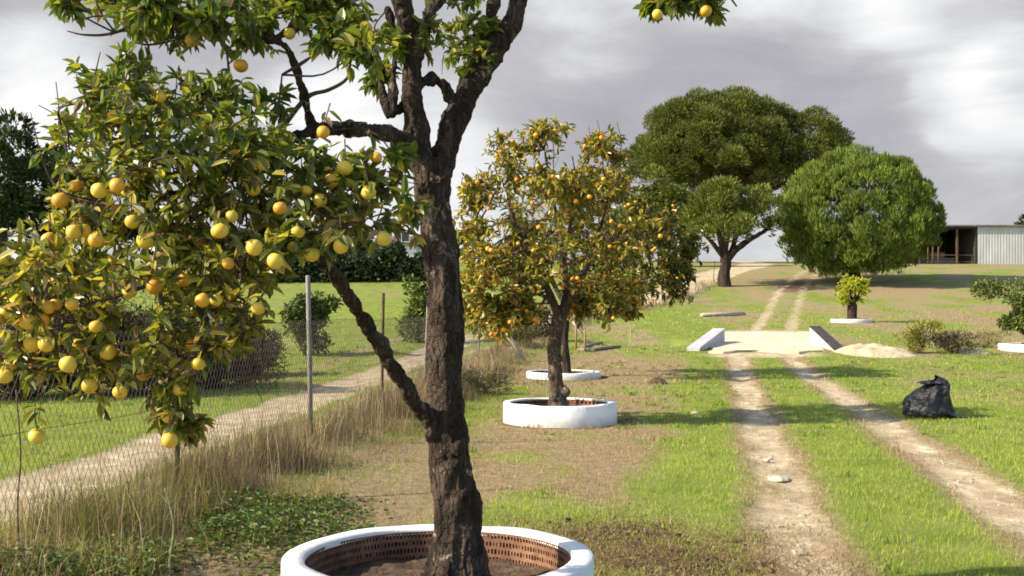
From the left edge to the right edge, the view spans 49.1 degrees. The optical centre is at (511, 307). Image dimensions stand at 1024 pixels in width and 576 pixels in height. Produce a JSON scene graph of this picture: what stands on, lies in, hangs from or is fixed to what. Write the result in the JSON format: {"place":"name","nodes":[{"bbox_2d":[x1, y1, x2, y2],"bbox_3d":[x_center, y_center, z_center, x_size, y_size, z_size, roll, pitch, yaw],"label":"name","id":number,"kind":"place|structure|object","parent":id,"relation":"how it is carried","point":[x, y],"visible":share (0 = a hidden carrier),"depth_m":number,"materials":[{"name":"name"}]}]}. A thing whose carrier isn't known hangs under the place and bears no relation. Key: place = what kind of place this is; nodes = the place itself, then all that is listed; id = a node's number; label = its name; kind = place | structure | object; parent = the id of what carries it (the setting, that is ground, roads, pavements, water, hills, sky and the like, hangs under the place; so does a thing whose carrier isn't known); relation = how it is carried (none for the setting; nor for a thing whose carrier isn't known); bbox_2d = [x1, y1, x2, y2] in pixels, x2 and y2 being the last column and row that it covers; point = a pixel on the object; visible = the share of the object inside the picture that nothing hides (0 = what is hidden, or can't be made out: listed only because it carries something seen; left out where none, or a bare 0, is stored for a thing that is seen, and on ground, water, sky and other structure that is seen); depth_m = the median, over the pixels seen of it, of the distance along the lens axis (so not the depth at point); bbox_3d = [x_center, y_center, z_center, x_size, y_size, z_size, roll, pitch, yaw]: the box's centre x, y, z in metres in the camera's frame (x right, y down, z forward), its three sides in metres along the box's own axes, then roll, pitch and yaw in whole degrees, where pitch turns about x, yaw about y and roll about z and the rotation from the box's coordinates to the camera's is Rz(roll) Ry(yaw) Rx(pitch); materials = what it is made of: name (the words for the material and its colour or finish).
{"place":"outdoors","nodes":[
{"label":"outdoors","id":0,"kind":"place"},
{"bbox_2d":[0,261,772,560],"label":"dirt road","id":1,"kind":"structure","parent":0,"point":[734,270],"depth_m":13.82,"materials":[{"name":"beige soil"}]},
{"bbox_2d":[0,260,1023,575],"bbox_3d":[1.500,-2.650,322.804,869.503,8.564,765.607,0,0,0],"label":"ground","id":2,"kind":"structure","parent":0,"point":[936,288],"depth_m":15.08,"materials":[{"name":"green plant"}]},
{"bbox_2d":[15,390,21,546],"bbox_3d":[-3.063,1.057,6.951,0.036,1.100,0.018,0,0,-24],"label":"stake","id":3,"kind":"object","parent":2,"relation":"on","point":[19,470],"visible":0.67,"depth_m":6.95,"materials":[{"name":"brown wood"}]},
{"bbox_2d":[13,225,39,265],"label":"farmhouse","id":4,"kind":"object","parent":2,"relation":"on","point":[15,255],"visible":0.04,"depth_m":100.00,"materials":[{"name":"paint"}]},
{"bbox_2d":[0,282,56,385],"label":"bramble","id":5,"kind":"object","parent":2,"relation":"on","point":[30,353],"depth_m":20.01,"materials":[{"name":"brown plant"}]},
{"bbox_2d":[0,106,58,268],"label":"tree","id":6,"kind":"object","parent":2,"relation":"on","point":[19,174],"visible":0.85,"depth_m":71.38,"materials":[{"name":"green plant"}]},
{"bbox_2d":[0,276,58,385],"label":"bramble","id":7,"kind":"object","parent":2,"relation":"on","point":[46,292],"visible":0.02,"depth_m":22.23,"materials":[{"name":"brown plant"}]},
{"bbox_2d":[6,143,85,246],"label":"tree","id":8,"kind":"object","parent":2,"relation":"on","point":[44,231],"visible":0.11,"depth_m":74.70,"materials":[{"name":"green plant"}]},
{"bbox_2d":[0,302,124,401],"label":"bramble","id":9,"kind":"object","parent":2,"relation":"on","point":[10,384],"visible":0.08,"depth_m":19.31,"materials":[{"name":"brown plant"}]},
{"bbox_2d":[0,272,165,381],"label":"bramble","id":10,"kind":"object","parent":2,"relation":"on","point":[95,292],"visible":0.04,"depth_m":24.44,"materials":[{"name":"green plant"}]},
{"bbox_2d":[0,299,202,396],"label":"bramble","id":11,"kind":"object","parent":2,"relation":"on","point":[61,322],"visible":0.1,"depth_m":19.79,"materials":[{"name":"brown plant"}]},
{"bbox_2d":[93,218,130,245],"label":"tree","id":12,"kind":"object","parent":2,"relation":"on","point":[112,230],"visible":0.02,"depth_m":88.18,"materials":[{"name":"green plant"}]},
{"bbox_2d":[74,298,191,396],"bbox_3d":[-7.295,0.744,20.942,2.949,1.899,3.408,0,0,-33],"label":"bramble","id":13,"kind":"object","parent":2,"relation":"on","point":[132,321],"visible":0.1,"depth_m":20.62,"materials":[{"name":"brown plant"}]},
{"bbox_2d":[120,220,181,255],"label":"tree","id":14,"kind":"object","parent":2,"relation":"on","point":[134,234],"visible":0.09,"depth_m":88.60,"materials":[{"name":"green plant"}]},
{"bbox_2d":[156,488,173,575],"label":"weed stalk","id":15,"kind":"object","parent":2,"relation":"on","point":[168,503],"visible":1,"depth_m":6.40,"materials":[{"name":"brown plant"}]},
{"bbox_2d":[0,482,394,575],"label":"weeds","id":16,"kind":"object","parent":2,"relation":"on","point":[265,514],"visible":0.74,"depth_m":7.36,"materials":[{"name":"green plant"}]},
{"bbox_2d":[130,325,267,387],"bbox_3d":[-6.425,0.923,22.551,2.904,1.590,2.212,0,0,-33],"label":"bramble","id":17,"kind":"object","parent":2,"relation":"on","point":[241,372],"visible":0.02,"depth_m":22.58,"materials":[{"name":"brown plant"}]},
{"bbox_2d":[139,301,290,389],"bbox_3d":[-5.875,0.730,21.984,3.030,1.922,3.281,0,0,0],"label":"bramble","id":18,"kind":"object","parent":2,"relation":"on","point":[222,373],"visible":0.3,"depth_m":21.90,"materials":[{"name":"brown plant"}]},
{"bbox_2d":[249,328,283,373],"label":"bramble","id":19,"kind":"object","parent":2,"relation":"on","point":[274,334],"visible":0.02,"depth_m":25.44,"materials":[{"name":"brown plant"}]},
{"bbox_2d":[278,290,343,355],"bbox_3d":[-5.637,0.458,30.972,1.870,1.944,1.470,0,0,-26],"label":"bush","id":20,"kind":"object","parent":2,"relation":"on","point":[297,312],"visible":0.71,"depth_m":30.67,"materials":[{"name":"green plant"}]},
{"bbox_2d":[310,229,320,247],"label":"tree","id":21,"kind":"object","parent":2,"relation":"on","point":[314,230],"visible":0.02,"depth_m":80.48,"materials":[{"name":"green plant"}]},
{"bbox_2d":[264,240,426,282],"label":"hedge","id":22,"kind":"object","parent":2,"relation":"on","point":[394,262],"visible":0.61,"depth_m":74.82,"materials":[{"name":"green plant"}]},
{"bbox_2d":[0,261,714,550],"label":"wire fence","id":23,"kind":"object","parent":2,"relation":"on","point":[309,352],"visible":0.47,"depth_m":11.73,"materials":[{"name":"grey metal"}]},
{"bbox_2d":[0,278,716,575],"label":"dry grass","id":24,"kind":"structure","parent":2,"relation":"on","point":[279,451],"depth_m":9.01,"materials":[{"name":"plant"}]},
{"bbox_2d":[344,237,376,255],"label":"tree","id":25,"kind":"object","parent":2,"relation":"on","point":[359,245],"visible":0.17,"depth_m":79.32,"materials":[{"name":"green plant"}]},
{"bbox_2d":[375,231,420,257],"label":"farmhouse","id":26,"kind":"object","parent":2,"relation":"on","point":[407,238],"visible":0.21,"depth_m":97.00,"materials":[{"name":"paint"}]},
{"bbox_2d":[401,231,409,241],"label":"window","id":27,"kind":"structure","parent":26,"relation":"in","point":[405,238],"depth_m":96.92,"materials":[{"name":"grey glass"}]},
{"bbox_2d":[394,273,461,342],"bbox_3d":[-2.722,0.043,35.951,2.094,2.340,2.029,0,0,26],"label":"bush","id":28,"kind":"object","parent":2,"relation":"on","point":[418,296],"visible":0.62,"depth_m":35.69,"materials":[{"name":"green plant"}]},
{"bbox_2d":[281,524,593,575],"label":"planter","id":29,"kind":"object","parent":2,"relation":"on","point":[403,551],"visible":0.73,"depth_m":6.24,"materials":[{"name":"brick"}]},
{"bbox_2d":[0,0,736,575],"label":"citrus tree","id":30,"kind":"object","parent":29,"relation":"in","point":[122,84],"visible":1,"depth_m":4.55,"materials":[{"name":"green plant"}]},
{"bbox_2d":[461,364,515,393],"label":"bush","id":31,"kind":"object","parent":2,"relation":"on","point":[468,376],"visible":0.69,"depth_m":20.53,"materials":[{"name":"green plant"}]},
{"bbox_2d":[469,323,548,344],"bbox_3d":[-0.114,0.704,33.435,2.403,0.886,2.441,0,0,0],"label":"bush","id":32,"kind":"object","parent":2,"relation":"on","point":[521,331],"visible":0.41,"depth_m":32.95,"materials":[{"name":"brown plant"}]},
{"bbox_2d":[525,305,551,338],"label":"bush","id":33,"kind":"object","parent":2,"relation":"on","point":[545,322],"visible":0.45,"depth_m":35.91,"materials":[{"name":"green plant"}]},
{"bbox_2d":[503,397,616,427],"bbox_3d":[0.678,1.521,15.803,1.621,0.417,1.625,0,0,0],"label":"planter","id":34,"kind":"object","parent":2,"relation":"on","point":[580,412],"visible":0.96,"depth_m":15.16,"materials":[{"name":"concrete"}]},
{"bbox_2d":[453,116,662,405],"bbox_3d":[0.536,-0.665,15.960,3.012,4.239,3.194,0,0,0],"label":"citrus tree","id":35,"kind":"object","parent":34,"relation":"in","point":[571,190],"visible":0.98,"depth_m":15.39,"materials":[{"name":"green plant"}]},
{"bbox_2d":[526,369,600,379],"bbox_3d":[1.150,1.539,24.998,1.676,0.270,1.685,0,0,0],"label":"planter","id":36,"kind":"object","parent":2,"relation":"on","point":[574,374],"visible":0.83,"depth_m":24.42,"materials":[{"name":"concrete"}]},
{"bbox_2d":[503,172,709,372],"bbox_3d":[2.099,-0.654,24.803,4.868,4.518,3.564,0,0,0],"label":"citrus tree","id":37,"kind":"object","parent":36,"relation":"in","point":[687,250],"visible":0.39,"depth_m":24.50,"materials":[{"name":"green plant"}]},
{"bbox_2d":[575,324,576,349],"bbox_3d":[1.880,0.941,32.900,0.055,0.956,0.055,0,0,23],"label":"stake","id":38,"kind":"object","parent":2,"relation":"on","point":[576,336],"visible":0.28,"depth_m":32.88,"materials":[{"name":"brown wood"}]},
{"bbox_2d":[584,330,585,351],"bbox_3d":[2.080,1.044,32.000,0.055,0.821,0.055,0,0,23],"label":"stake","id":39,"kind":"object","parent":2,"relation":"on","point":[584,340],"visible":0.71,"depth_m":31.98,"materials":[{"name":"brown wood"}]},
{"bbox_2d":[577,348,595,351],"bbox_3d":[2.134,1.202,32.148,0.574,0.111,0.102,0,0,31],"label":"log","id":40,"kind":"object","parent":2,"relation":"on","point":[582,349],"visible":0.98,"depth_m":32.11,"materials":[{"name":"brown wood"}]},
{"bbox_2d":[575,236,605,252],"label":"tree","id":41,"kind":"object","parent":2,"relation":"on","point":[590,244],"visible":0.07,"depth_m":120.28,"materials":[{"name":"green plant"}]},
{"bbox_2d":[581,342,602,347],"bbox_3d":[2.510,1.161,34.874,0.122,0.136,4.047,0,0,13],"label":"log","id":42,"kind":"object","parent":2,"relation":"on","point":[592,344],"visible":0.72,"depth_m":34.55,"materials":[{"name":"grey wood"}]},
{"bbox_2d":[586,345,620,351],"bbox_3d":[2.679,1.187,32.749,0.102,0.152,1.866,0,0,36],"label":"log","id":43,"kind":"object","parent":2,"relation":"on","point":[605,348],"visible":0.94,"depth_m":32.76,"materials":[{"name":"grey wood"}]},
{"bbox_2d":[608,191,650,266],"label":"tree","id":44,"kind":"object","parent":2,"relation":"on","point":[633,197],"visible":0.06,"depth_m":95.62,"materials":[{"name":"green plant"}]},
{"bbox_2d":[630,163,684,265],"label":"tree","id":45,"kind":"object","parent":2,"relation":"on","point":[664,195],"visible":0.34,"depth_m":97.19,"materials":[{"name":"green plant"}]},
{"bbox_2d":[648,377,667,384],"bbox_3d":[3.034,1.533,23.250,0.490,0.188,0.466,0,0,0],"label":"soil heap","id":46,"kind":"object","parent":2,"relation":"on","point":[656,380],"visible":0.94,"depth_m":23.14,"materials":[{"name":"brown soil"}]},
{"bbox_2d":[342,497,985,575],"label":"fallen leaves","id":47,"kind":"object","parent":2,"relation":"on","point":[663,552],"visible":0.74,"depth_m":7.36,"materials":[{"name":"plant"}]},
{"bbox_2d":[531,517,809,575],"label":"soil clods","id":48,"kind":"object","parent":2,"relation":"on","point":[682,549],"visible":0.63,"depth_m":7.14,"materials":[{"name":"brown soil"}]},
{"bbox_2d":[671,183,696,240],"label":"tree","id":49,"kind":"object","parent":2,"relation":"on","point":[683,187],"visible":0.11,"depth_m":99.73,"materials":[{"name":"green plant"}]},
{"bbox_2d":[700,312,745,316],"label":"board","id":50,"kind":"object","parent":2,"relation":"on","point":[722,314],"visible":1,"depth_m":52.99,"materials":[{"name":"wood"}]},
{"bbox_2d":[675,174,790,286],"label":"pine","id":51,"kind":"object","parent":2,"relation":"on","point":[716,203],"visible":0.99,"depth_m":71.12,"materials":[{"name":"green plant"}]},
{"bbox_2d":[621,85,855,262],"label":"umbrella pine","id":52,"kind":"object","parent":2,"relation":"on","point":[686,139],"visible":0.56,"depth_m":114.38,"materials":[{"name":"green plant"}]},
{"bbox_2d":[687,326,842,353],"bbox_3d":[8.011,1.087,36.407,4.497,1.050,10.020,0,0,10],"label":"culvert crossing","id":53,"kind":"object","parent":2,"relation":"on","point":[722,341],"visible":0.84,"depth_m":34.32,"materials":[{"name":"concrete"}]},
{"bbox_2d":[702,261,856,575],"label":"wheel track","id":54,"kind":"structure","parent":2,"relation":"on","point":[767,509],"depth_m":10.24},
{"bbox_2d":[767,475,788,482],"bbox_3d":[2.497,1.597,10.496,0.199,0.064,0.310,0,0,0],"label":"stone","id":55,"kind":"object","parent":54,"relation":"on","point":[777,478],"visible":0.99,"depth_m":10.42,"materials":[{"name":"beige stone"}]},
{"bbox_2d":[792,548,806,555],"bbox_3d":[1.904,1.613,7.401,0.100,0.042,0.121,0,0,0],"label":"stone","id":56,"kind":"object","parent":54,"relation":"on","point":[798,551],"visible":0.66,"depth_m":7.37,"materials":[{"name":"beige stone"}]},
{"bbox_2d":[732,380,1002,570],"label":"gravel","id":57,"kind":"structure","parent":54,"relation":"on","point":[790,523],"depth_m":10.56,"materials":[{"name":"beige gravel"}]},
{"bbox_2d":[830,318,871,322],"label":"planter","id":58,"kind":"object","parent":2,"relation":"on","point":[850,320],"visible":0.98,"depth_m":46.95,"materials":[{"name":"concrete"}]},
{"bbox_2d":[833,273,871,318],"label":"citrus tree","id":59,"kind":"object","parent":58,"relation":"in","point":[859,285],"visible":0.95,"depth_m":47.50,"materials":[{"name":"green plant"}]},
{"bbox_2d":[773,141,948,278],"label":"round pine","id":60,"kind":"object","parent":2,"relation":"on","point":[824,182],"visible":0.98,"depth_m":71.72,"materials":[{"name":"green plant"}]},
{"bbox_2d":[833,343,915,357],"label":"sand bank","id":61,"kind":"structure","parent":2,"relation":"on","point":[872,350],"depth_m":31.04,"materials":[{"name":"beige sand"}]},
{"bbox_2d":[760,289,1023,536],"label":"wheel track","id":62,"kind":"structure","parent":2,"relation":"on","point":[1012,512],"depth_m":11.89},
{"bbox_2d":[892,318,945,353],"bbox_3d":[11.387,0.777,31.419,1.524,1.072,1.016,0,0,31],"label":"bush","id":63,"kind":"object","parent":2,"relation":"on","point":[914,338],"visible":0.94,"depth_m":31.35,"materials":[{"name":"green plant"}]},
{"bbox_2d":[932,247,933,263],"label":"fence post","id":64,"kind":"object","parent":2,"relation":"on","point":[932,255],"visible":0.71,"depth_m":111.93,"materials":[{"name":"brown wood"}]},
{"bbox_2d":[902,375,968,418],"bbox_3d":[6.174,1.293,16.378,0.937,0.638,0.645,0,0,-23],"label":"rubbish bag","id":65,"kind":"object","parent":2,"relation":"on","point":[930,399],"visible":1,"depth_m":16.13,"materials":[{"name":"black plastic"}]},
{"bbox_2d":[919,329,988,352],"bbox_3d":[12.349,0.936,31.819,1.805,0.740,2.051,0,0,0],"label":"bush","id":66,"kind":"object","parent":2,"relation":"on","point":[948,341],"visible":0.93,"depth_m":31.53,"materials":[{"name":"brown plant"}]},
{"bbox_2d":[910,225,1023,263],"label":"farm shed","id":67,"kind":"structure","parent":2,"relation":"on","point":[982,244],"depth_m":116.01,"materials":[{"name":"metal"}]},
{"bbox_2d":[954,348,991,354],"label":"sand bank","id":68,"kind":"structure","parent":2,"relation":"on","point":[978,352],"depth_m":31.49,"materials":[{"name":"beige sand"}]},
{"bbox_2d":[959,327,1011,346],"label":"bush","id":69,"kind":"object","parent":2,"relation":"on","point":[983,334],"visible":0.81,"depth_m":33.93,"materials":[{"name":"brown plant"}]},
{"bbox_2d":[998,343,1023,351],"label":"planter","id":70,"kind":"object","parent":2,"relation":"on","point":[1014,347],"visible":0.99,"depth_m":32.36,"materials":[{"name":"concrete"}]},
{"bbox_2d":[969,276,1023,335],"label":"citrus bush","id":71,"kind":"object","parent":70,"relation":"in","point":[1014,320],"visible":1,"depth_m":32.62,"materials":[{"name":"green plant"}]},
{"bbox_2d":[1014,214,1023,224],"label":"tree","id":72,"kind":"object","parent":2,"relation":"on","point":[1021,222],"visible":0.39,"depth_m":139.98,"materials":[{"name":"green plant"}]},
{"bbox_2d":[0,0,1023,261],"label":"sky","id":73,"kind":"structure","parent":0,"point":[939,84],"materials":[{"name":"grey"}]}
]}

